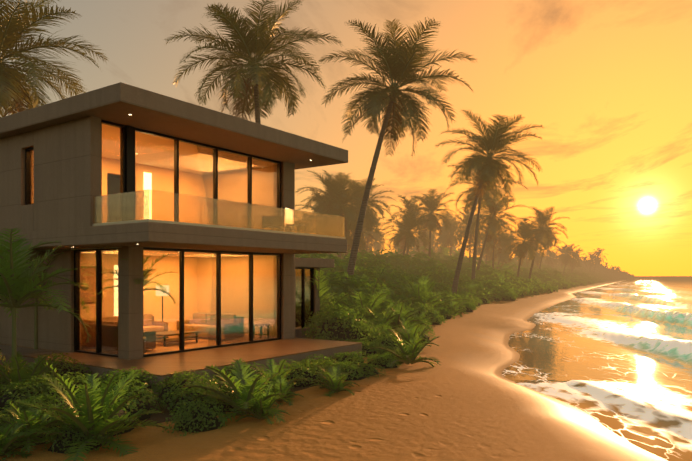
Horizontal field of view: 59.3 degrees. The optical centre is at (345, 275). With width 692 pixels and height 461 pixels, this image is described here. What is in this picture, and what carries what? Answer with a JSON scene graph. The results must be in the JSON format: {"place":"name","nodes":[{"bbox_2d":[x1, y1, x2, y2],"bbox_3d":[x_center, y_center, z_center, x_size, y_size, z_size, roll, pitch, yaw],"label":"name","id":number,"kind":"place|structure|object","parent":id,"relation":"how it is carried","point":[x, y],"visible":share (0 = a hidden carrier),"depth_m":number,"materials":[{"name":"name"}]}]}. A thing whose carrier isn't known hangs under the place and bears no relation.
{"place":"outdoors","nodes":[
{"label":"outdoors","id":0,"kind":"place"},
{"bbox_2d":[0,82,361,393],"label":"house","id":1,"kind":"structure","parent":0,"point":[62,137],"depth_m":16.53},
{"bbox_2d":[37,124,209,330],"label":"interior wall","id":2,"kind":"structure","parent":1,"relation":"attached to","point":[154,155],"depth_m":21.75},
{"bbox_2d":[99,254,176,303],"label":"indoor palm leaves","id":3,"kind":"object","parent":1,"relation":"on","point":[146,274],"visible":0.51,"depth_m":16.46,"materials":[{"name":"green plant"}]},
{"bbox_2d":[144,172,151,218],"bbox_3d":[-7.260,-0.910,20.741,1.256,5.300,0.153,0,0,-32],"label":"wall light","id":4,"kind":"object","parent":1,"relation":"attached to","point":[147,181],"visible":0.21,"depth_m":21.04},
{"bbox_2d":[143,331,155,349],"bbox_3d":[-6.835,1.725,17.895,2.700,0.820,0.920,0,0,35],"label":"armchair","id":5,"kind":"object","parent":1,"relation":"on","point":[150,336],"visible":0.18,"depth_m":17.34,"materials":[{"name":"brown fabric"}]},
{"bbox_2d":[25,120,280,356],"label":"window frames","id":6,"kind":"structure","parent":1,"relation":"attached to","point":[127,158],"depth_m":17.07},
{"bbox_2d":[143,314,167,337],"bbox_3d":[-7.113,1.725,20.144,0.920,0.820,2.300,0,0,35],"label":"sofa","id":7,"kind":"object","parent":1,"relation":"on","point":[150,323],"visible":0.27,"depth_m":20.74,"materials":[{"name":"brown fabric"}]},
{"bbox_2d":[156,285,168,337],"bbox_3d":[-6.350,1.227,21.052,0.320,1.815,0.320,0,0,35],"label":"floor lamp","id":8,"kind":"object","parent":1,"relation":"on","point":[160,293],"visible":0.57,"depth_m":20.96,"materials":[{"name":"fabric"}]},
{"bbox_2d":[156,330,199,345],"bbox_3d":[-5.457,1.955,19.180,0.900,0.360,1.400,0,0,35],"label":"coffee table","id":9,"kind":"object","parent":1,"relation":"on","point":[164,340],"visible":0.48,"depth_m":19.11,"materials":[{"name":"brown wood"}]},
{"bbox_2d":[1,335,361,376],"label":"house deck boards","id":10,"kind":"object","parent":1,"relation":"attached to","point":[167,364],"visible":0.4,"depth_m":16.37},
{"bbox_2d":[177,313,208,337],"bbox_3d":[-4.711,1.725,21.047,2.400,0.820,0.920,0,0,35],"label":"sofa","id":11,"kind":"object","parent":1,"relation":"on","point":[199,322],"visible":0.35,"depth_m":21.29,"materials":[{"name":"brown fabric"}]},
{"bbox_2d":[93,189,343,236],"bbox_3d":[-3.070,-1.575,17.208,2.110,0.690,7.600,0,0,35],"label":"glass balcony railing","id":12,"kind":"object","parent":1,"relation":"attached to","point":[127,206],"visible":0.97,"depth_m":15.79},
{"bbox_2d":[92,219,345,238],"bbox_3d":[-3.068,-1.231,17.207,2.135,0.058,7.640,0,0,35],"label":"balcony rail shoe","id":13,"kind":"object","parent":1,"relation":"attached to","point":[170,222],"visible":0.76,"depth_m":14.87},
{"bbox_2d":[0,276,667,460],"bbox_3d":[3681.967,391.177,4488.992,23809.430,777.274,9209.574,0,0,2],"label":"ground","id":14,"kind":"structure","parent":0,"point":[465,400],"depth_m":11.63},
{"bbox_2d":[0,425,32,460],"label":"bush","id":15,"kind":"object","parent":14,"relation":"on","point":[15,444],"visible":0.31,"depth_m":8.91,"materials":[{"name":"green plant"}]},
{"bbox_2d":[0,418,43,457],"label":"fern","id":16,"kind":"object","parent":14,"relation":"on","point":[5,445],"visible":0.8,"depth_m":8.88,"materials":[{"name":"green plant"}]},
{"bbox_2d":[0,360,55,394],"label":"bush","id":17,"kind":"object","parent":14,"relation":"on","point":[2,380],"visible":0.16,"depth_m":13.14,"materials":[{"name":"green plant"}]},
{"bbox_2d":[0,375,59,413],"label":"bush","id":18,"kind":"object","parent":14,"relation":"on","point":[9,396],"visible":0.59,"depth_m":11.63,"materials":[{"name":"green plant"}]},
{"bbox_2d":[0,399,65,452],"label":"fern","id":19,"kind":"object","parent":14,"relation":"on","point":[25,416],"visible":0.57,"depth_m":9.39,"materials":[{"name":"green plant"}]},
{"bbox_2d":[0,231,72,317],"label":"palm tree","id":20,"kind":"object","parent":14,"relation":"on","point":[39,244],"visible":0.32,"depth_m":15.05,"materials":[{"name":"green plant"}]},
{"bbox_2d":[0,390,73,428],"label":"bush","id":21,"kind":"object","parent":14,"relation":"on","point":[53,399],"visible":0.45,"depth_m":10.73,"materials":[{"name":"green plant"}]},
{"bbox_2d":[0,351,74,396],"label":"shrub","id":22,"kind":"object","parent":14,"relation":"on","point":[16,372],"visible":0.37,"depth_m":12.59,"materials":[{"name":"green plant"}]},
{"bbox_2d":[24,250,65,348],"bbox_3d":[-9.088,0.927,18.075,3.369,3.778,3.448,0,0,-7],"label":"palm tree","id":23,"kind":"object","parent":14,"relation":"on","point":[36,312],"visible":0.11,"depth_m":17.87,"materials":[{"name":"green plant"}]},
{"bbox_2d":[0,228,90,368],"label":"palm tree","id":24,"kind":"object","parent":14,"relation":"on","point":[18,287],"visible":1,"depth_m":12.75,"materials":[{"name":"green plant"}]},
{"bbox_2d":[0,0,107,117],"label":"palm","id":25,"kind":"object","parent":14,"relation":"on","point":[11,37],"visible":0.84,"depth_m":25.78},
{"bbox_2d":[27,352,91,382],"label":"bush","id":26,"kind":"object","parent":14,"relation":"on","point":[62,366],"visible":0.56,"depth_m":14.45,"materials":[{"name":"green plant"}]},
{"bbox_2d":[15,372,104,397],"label":"bush","id":27,"kind":"object","parent":14,"relation":"on","point":[83,376],"visible":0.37,"depth_m":12.15,"materials":[{"name":"green plant"}]},
{"bbox_2d":[42,425,120,453],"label":"bush","id":28,"kind":"object","parent":14,"relation":"on","point":[60,444],"visible":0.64,"depth_m":9.13,"materials":[{"name":"green plant"}]},
{"bbox_2d":[6,363,169,460],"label":"fern","id":29,"kind":"object","parent":14,"relation":"on","point":[92,413],"visible":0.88,"depth_m":9.21,"materials":[{"name":"green plant"}]},
{"bbox_2d":[50,399,141,435],"bbox_3d":[-4.266,2.416,10.438,1.512,0.606,1.503,0,0,-8],"label":"bush","id":30,"kind":"object","parent":14,"relation":"on","point":[122,411],"visible":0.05,"depth_m":10.31,"materials":[{"name":"green plant"}]},
{"bbox_2d":[97,367,157,397],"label":"bush","id":31,"kind":"object","parent":14,"relation":"on","point":[121,374],"visible":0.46,"depth_m":13.00,"materials":[{"name":"green plant"}]},
{"bbox_2d":[97,379,160,420],"bbox_3d":[-4.290,2.347,11.497,1.624,0.698,1.705,0,0,39],"label":"bush","id":32,"kind":"object","parent":14,"relation":"on","point":[141,402],"visible":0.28,"depth_m":11.30,"materials":[{"name":"green plant"}]},
{"bbox_2d":[146,369,217,405],"bbox_3d":[-3.397,2.340,12.906,1.600,0.694,1.896,0,0,-8],"label":"bush","id":33,"kind":"object","parent":14,"relation":"on","point":[171,386],"visible":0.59,"depth_m":12.64,"materials":[{"name":"green plant"}]},
{"bbox_2d":[158,379,229,415],"bbox_3d":[-2.951,2.391,11.997,1.634,0.641,1.439,0,0,42],"label":"bush","id":34,"kind":"object","parent":14,"relation":"on","point":[190,394],"visible":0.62,"depth_m":11.64,"materials":[{"name":"green plant"}]},
{"bbox_2d":[162,396,226,436],"bbox_3d":[-2.609,2.434,10.589,1.238,0.592,0.993,0,0,-35],"label":"bush","id":35,"kind":"object","parent":14,"relation":"on","point":[202,418],"visible":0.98,"depth_m":10.37,"materials":[{"name":"green plant"}]},
{"bbox_2d":[181,358,289,425],"bbox_3d":[-1.920,2.236,11.495,2.064,1.321,2.107,0,0,36],"label":"fern","id":36,"kind":"object","parent":14,"relation":"on","point":[243,387],"visible":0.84,"depth_m":11.17,"materials":[{"name":"green plant"}]},
{"bbox_2d":[210,362,268,388],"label":"bush","id":37,"kind":"object","parent":14,"relation":"on","point":[232,374],"visible":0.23,"depth_m":14.28,"materials":[{"name":"green plant"}]},
{"bbox_2d":[202,383,284,411],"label":"bush","id":38,"kind":"object","parent":14,"relation":"on","point":[225,390],"visible":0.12,"depth_m":12.08,"materials":[{"name":"green plant"}]},
{"bbox_2d":[166,0,341,123],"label":"palm","id":39,"kind":"object","parent":14,"relation":"on","point":[250,43],"depth_m":30.28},
{"bbox_2d":[231,383,289,424],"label":"fern","id":40,"kind":"object","parent":14,"relation":"on","point":[259,413],"visible":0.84,"depth_m":11.05,"materials":[{"name":"green plant"}]},
{"bbox_2d":[249,358,309,397],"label":"fern","id":41,"kind":"object","parent":14,"relation":"on","point":[272,367],"visible":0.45,"depth_m":13.35,"materials":[{"name":"green plant"}]},
{"bbox_2d":[258,375,303,405],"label":"fern","id":42,"kind":"object","parent":14,"relation":"on","point":[279,385],"visible":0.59,"depth_m":12.81,"materials":[{"name":"green plant"}]},
{"bbox_2d":[266,358,324,387],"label":"bush","id":43,"kind":"object","parent":14,"relation":"on","point":[301,371],"visible":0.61,"depth_m":14.53,"materials":[{"name":"green plant"}]},
{"bbox_2d":[295,258,333,337],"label":"pavilion","id":44,"kind":"structure","parent":14,"relation":"on","point":[298,295],"depth_m":25.68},
{"bbox_2d":[295,267,313,327],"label":"pavilion frames","id":45,"kind":"structure","parent":44,"relation":"attached to","point":[303,295],"depth_m":25.75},
{"bbox_2d":[293,354,335,366],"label":"bush","id":46,"kind":"object","parent":14,"relation":"on","point":[313,360],"visible":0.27,"depth_m":16.55,"materials":[{"name":"green plant"}]},
{"bbox_2d":[305,359,345,376],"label":"bush","id":47,"kind":"object","parent":14,"relation":"on","point":[322,365],"visible":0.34,"depth_m":15.57,"materials":[{"name":"green plant"}]},
{"bbox_2d":[296,188,356,254],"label":"palm","id":48,"kind":"object","parent":14,"relation":"on","point":[317,200],"depth_m":78.43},
{"bbox_2d":[296,253,358,275],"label":"bush","id":49,"kind":"object","parent":14,"relation":"on","point":[344,266],"visible":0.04,"depth_m":44.71,"materials":[{"name":"green plant"}]},
{"bbox_2d":[304,269,357,326],"bbox_3d":[-1.185,1.426,26.479,4.104,3.417,4.622,0,0,-14],"label":"young palm","id":50,"kind":"object","parent":14,"relation":"on","point":[326,296],"visible":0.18,"depth_m":26.29,"materials":[{"name":"green plant"}]},
{"bbox_2d":[309,368,355,396],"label":"fern","id":51,"kind":"object","parent":14,"relation":"on","point":[335,386],"visible":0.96,"depth_m":13.60,"materials":[{"name":"green plant"}]},
{"bbox_2d":[295,170,371,253],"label":"palm","id":52,"kind":"object","parent":14,"relation":"on","point":[320,206],"depth_m":74.99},
{"bbox_2d":[302,302,367,339],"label":"bush","id":53,"kind":"object","parent":14,"relation":"on","point":[333,324],"visible":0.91,"depth_m":22.84,"materials":[{"name":"green plant"}]},
{"bbox_2d":[312,365,359,391],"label":"fern","id":54,"kind":"object","parent":14,"relation":"on","point":[338,367],"visible":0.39,"depth_m":14.37,"materials":[{"name":"green plant"}]},
{"bbox_2d":[301,175,377,258],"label":"palm","id":55,"kind":"object","parent":14,"relation":"on","point":[353,216],"depth_m":73.04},
{"bbox_2d":[320,290,359,311],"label":"bush","id":56,"kind":"object","parent":14,"relation":"on","point":[348,304],"visible":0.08,"depth_m":27.73,"materials":[{"name":"green plant"}]},
{"bbox_2d":[323,360,365,380],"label":"bush","id":57,"kind":"object","parent":14,"relation":"on","point":[357,373],"visible":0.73,"depth_m":15.40,"materials":[{"name":"green plant"}]},
{"bbox_2d":[327,350,376,364],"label":"bush","id":58,"kind":"object","parent":14,"relation":"on","point":[347,356],"visible":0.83,"depth_m":17.45,"materials":[{"name":"green plant"}]},
{"bbox_2d":[321,274,386,300],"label":"bush","id":59,"kind":"object","parent":14,"relation":"on","point":[364,276],"visible":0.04,"depth_m":33.76,"materials":[{"name":"green plant"}]},
{"bbox_2d":[321,272,393,305],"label":"bush","id":60,"kind":"object","parent":14,"relation":"on","point":[361,284],"visible":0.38,"depth_m":31.95,"materials":[{"name":"green plant"}]},
{"bbox_2d":[326,178,394,236],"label":"palm","id":61,"kind":"object","parent":14,"relation":"on","point":[368,218],"depth_m":79.77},
{"bbox_2d":[341,206,380,258],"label":"palm","id":62,"kind":"object","parent":14,"relation":"on","point":[350,242],"visible":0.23,"depth_m":80.50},
{"bbox_2d":[337,319,386,341],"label":"bush","id":63,"kind":"object","parent":14,"relation":"on","point":[357,333],"visible":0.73,"depth_m":21.88,"materials":[{"name":"green plant"}]},
{"bbox_2d":[340,303,389,324],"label":"bush","id":64,"kind":"object","parent":14,"relation":"on","point":[364,313],"visible":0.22,"depth_m":26.11,"materials":[{"name":"green plant"}]},
{"bbox_2d":[347,360,385,376],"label":"bush","id":65,"kind":"object","parent":14,"relation":"on","point":[369,370],"visible":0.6,"depth_m":16.06,"materials":[{"name":"green plant"}]},
{"bbox_2d":[358,338,382,356],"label":"bush","id":66,"kind":"object","parent":14,"relation":"on","point":[367,345],"visible":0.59,"depth_m":19.83,"materials":[{"name":"green plant"}]},
{"bbox_2d":[354,315,389,333],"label":"bush","id":67,"kind":"object","parent":14,"relation":"on","point":[372,322],"visible":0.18,"depth_m":24.57,"materials":[{"name":"green plant"}]},
{"bbox_2d":[343,253,401,271],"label":"bush","id":68,"kind":"object","parent":14,"relation":"on","point":[376,263],"visible":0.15,"depth_m":59.55,"materials":[{"name":"green plant"}]},
{"bbox_2d":[349,178,395,242],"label":"palm","id":69,"kind":"object","parent":14,"relation":"on","point":[379,209],"depth_m":89.37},
{"bbox_2d":[354,266,392,283],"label":"bush","id":70,"kind":"object","parent":14,"relation":"on","point":[364,270],"visible":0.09,"depth_m":45.35,"materials":[{"name":"green plant"}]},
{"bbox_2d":[332,267,419,315],"bbox_3d":[1.234,1.340,29.631,4.949,3.659,4.394,0,0,2],"label":"fern","id":71,"kind":"object","parent":14,"relation":"on","point":[360,299],"visible":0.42,"depth_m":29.16,"materials":[{"name":"green plant"}]},
{"bbox_2d":[363,214,389,250],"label":"palm","id":72,"kind":"object","parent":14,"relation":"on","point":[368,237],"depth_m":108.68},
{"bbox_2d":[341,249,415,269],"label":"bush","id":73,"kind":"object","parent":14,"relation":"on","point":[400,263],"visible":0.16,"depth_m":74.62,"materials":[{"name":"green plant"}]},
{"bbox_2d":[365,230,393,254],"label":"palm","id":74,"kind":"object","parent":14,"relation":"on","point":[377,246],"depth_m":150.63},
{"bbox_2d":[366,353,402,368],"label":"bush","id":75,"kind":"object","parent":14,"relation":"on","point":[381,360],"visible":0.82,"depth_m":17.45,"materials":[{"name":"green plant"}]},
{"bbox_2d":[369,304,400,327],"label":"fern","id":76,"kind":"object","parent":14,"relation":"on","point":[387,313],"visible":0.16,"depth_m":26.22,"materials":[{"name":"green plant"}]},
{"bbox_2d":[366,307,405,331],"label":"fern","id":77,"kind":"object","parent":14,"relation":"on","point":[385,321],"visible":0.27,"depth_m":25.48,"materials":[{"name":"green plant"}]},
{"bbox_2d":[373,324,398,342],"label":"bush","id":78,"kind":"object","parent":14,"relation":"on","point":[383,330],"visible":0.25,"depth_m":23.03,"materials":[{"name":"green plant"}]},
{"bbox_2d":[364,279,411,297],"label":"bush","id":79,"kind":"object","parent":14,"relation":"on","point":[397,289],"visible":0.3,"depth_m":39.67,"materials":[{"name":"green plant"}]},
{"bbox_2d":[366,296,412,323],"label":"bush","id":80,"kind":"object","parent":14,"relation":"on","point":[387,303],"visible":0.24,"depth_m":31.21,"materials":[{"name":"green plant"}]},
{"bbox_2d":[372,332,407,351],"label":"bush","id":81,"kind":"object","parent":14,"relation":"on","point":[387,341],"visible":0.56,"depth_m":21.10,"materials":[{"name":"green plant"}]},
{"bbox_2d":[318,17,476,279],"bbox_3d":[2.005,-5.997,36.617,9.197,18.239,9.702,10,0,-25],"label":"palm","id":82,"kind":"object","parent":14,"relation":"on","point":[404,67],"depth_m":35.99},
{"bbox_2d":[380,303,425,326],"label":"fern","id":83,"kind":"object","parent":14,"relation":"on","point":[400,316],"visible":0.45,"depth_m":28.08,"materials":[{"name":"green plant"}]},
{"bbox_2d":[370,324,441,366],"bbox_3d":[1.781,2.095,17.928,2.064,1.364,2.151,0,0,-18],"label":"fern","id":84,"kind":"object","parent":14,"relation":"on","point":[408,355],"visible":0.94,"depth_m":17.63,"materials":[{"name":"green plant"}]},
{"bbox_2d":[386,195,428,254],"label":"palm","id":85,"kind":"object","parent":14,"relation":"on","point":[409,203],"depth_m":99.08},
{"bbox_2d":[381,207,437,255],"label":"palm","id":86,"kind":"object","parent":14,"relation":"on","point":[410,222],"depth_m":88.38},
{"bbox_2d":[390,294,430,307],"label":"bush","id":87,"kind":"object","parent":14,"relation":"on","point":[401,298],"visible":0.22,"depth_m":36.40,"materials":[{"name":"green plant"}]},
{"bbox_2d":[395,319,437,346],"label":"fern","id":88,"kind":"object","parent":14,"relation":"on","point":[407,335],"visible":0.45,"depth_m":21.82,"materials":[{"name":"green plant"}]},
{"bbox_2d":[402,303,437,317],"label":"bush","id":89,"kind":"object","parent":14,"relation":"on","point":[423,309],"visible":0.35,"depth_m":33.60,"materials":[{"name":"green plant"}]},
{"bbox_2d":[399,254,448,270],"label":"bush","id":90,"kind":"object","parent":14,"relation":"on","point":[429,263],"visible":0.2,"depth_m":76.13,"materials":[{"name":"green plant"}]},
{"bbox_2d":[405,265,449,282],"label":"bush","id":91,"kind":"object","parent":14,"relation":"on","point":[429,274],"visible":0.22,"depth_m":62.47,"materials":[{"name":"green plant"}]},
{"bbox_2d":[415,218,445,251],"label":"palm","id":92,"kind":"object","parent":14,"relation":"on","point":[432,236],"depth_m":141.99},
{"bbox_2d":[393,275,468,305],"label":"fern","id":93,"kind":"object","parent":14,"relation":"on","point":[417,290],"visible":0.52,"depth_m":39.09,"materials":[{"name":"green plant"}]},
{"bbox_2d":[404,189,459,260],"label":"palm","id":94,"kind":"object","parent":14,"relation":"on","point":[431,204],"depth_m":95.28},
{"bbox_2d":[428,313,446,324],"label":"bush","id":95,"kind":"object","parent":14,"relation":"on","point":[438,321],"visible":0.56,"depth_m":32.95,"materials":[{"name":"green plant"}]},
{"bbox_2d":[418,246,458,257],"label":"bush","id":96,"kind":"object","parent":14,"relation":"on","point":[444,252],"visible":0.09,"depth_m":137.13,"materials":[{"name":"green plant"}]},
{"bbox_2d":[435,217,463,255],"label":"palm","id":97,"kind":"object","parent":14,"relation":"on","point":[449,236],"depth_m":133.52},
{"bbox_2d":[442,301,465,316],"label":"bush","id":98,"kind":"object","parent":14,"relation":"on","point":[454,306],"visible":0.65,"depth_m":39.73,"materials":[{"name":"green plant"}]},
{"bbox_2d":[445,212,486,262],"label":"palm","id":99,"kind":"object","parent":14,"relation":"on","point":[461,236],"depth_m":114.79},
{"bbox_2d":[448,256,487,270],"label":"bush","id":100,"kind":"object","parent":14,"relation":"on","point":[466,263],"visible":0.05,"depth_m":98.47,"materials":[{"name":"green plant"}]},
{"bbox_2d":[451,207,485,235],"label":"palm","id":101,"kind":"object","parent":14,"relation":"on","point":[463,225],"visible":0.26,"depth_m":128.75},
{"bbox_2d":[462,283,496,296],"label":"bush","id":102,"kind":"object","parent":14,"relation":"on","point":[470,289],"visible":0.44,"depth_m":59.01,"materials":[{"name":"green plant"}]},
{"bbox_2d":[445,154,527,279],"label":"palm","id":103,"kind":"object","parent":14,"relation":"on","point":[486,197],"depth_m":74.55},
{"bbox_2d":[436,110,544,293],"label":"palm","id":104,"kind":"object","parent":14,"relation":"on","point":[490,144],"depth_m":53.44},
{"bbox_2d":[468,227,512,263],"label":"palm","id":105,"kind":"object","parent":14,"relation":"on","point":[489,252],"depth_m":131.48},
{"bbox_2d":[458,194,530,269],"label":"palm","id":106,"kind":"object","parent":14,"relation":"on","point":[496,223],"depth_m":92.54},
{"bbox_2d":[472,214,517,268],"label":"palm","id":107,"kind":"object","parent":14,"relation":"on","point":[488,244],"depth_m":108.05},
{"bbox_2d":[480,232,525,267],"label":"palm","id":108,"kind":"object","parent":14,"relation":"on","point":[502,258],"depth_m":126.44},
{"bbox_2d":[499,293,516,300],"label":"bush","id":109,"kind":"object","parent":14,"relation":"on","point":[507,297],"visible":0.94,"depth_m":64.64,"materials":[{"name":"green plant"}]},
{"bbox_2d":[497,217,556,276],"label":"palm","id":110,"kind":"object","parent":14,"relation":"on","point":[519,248],"depth_m":97.47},
{"bbox_2d":[524,241,554,267],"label":"palm","id":111,"kind":"object","parent":14,"relation":"on","point":[537,257],"depth_m":161.41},
{"bbox_2d":[514,206,570,278],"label":"palm","id":112,"kind":"object","parent":14,"relation":"on","point":[540,218],"depth_m":102.72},
{"bbox_2d":[538,248,557,265],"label":"palm","id":113,"kind":"object","parent":14,"relation":"on","point":[549,258],"depth_m":216.62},
{"bbox_2d":[538,225,560,271],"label":"palm","id":114,"kind":"object","parent":14,"relation":"on","point":[551,240],"depth_m":149.90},
{"bbox_2d":[557,242,582,274],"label":"palm","id":115,"kind":"object","parent":14,"relation":"on","point":[569,250],"depth_m":187.06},
{"bbox_2d":[563,248,587,272],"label":"palm","id":116,"kind":"object","parent":14,"relation":"on","point":[576,264],"depth_m":213.16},
{"bbox_2d":[0,0,691,275],"label":"sky","id":117,"kind":"structure","parent":0,"point":[608,83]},
{"bbox_2d":[502,276,691,460],"bbox_3d":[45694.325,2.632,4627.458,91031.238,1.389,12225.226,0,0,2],"label":"sea","id":118,"kind":"structure","parent":0,"point":[615,358],"depth_m":23.57,"materials":[{"name":"liquid"}]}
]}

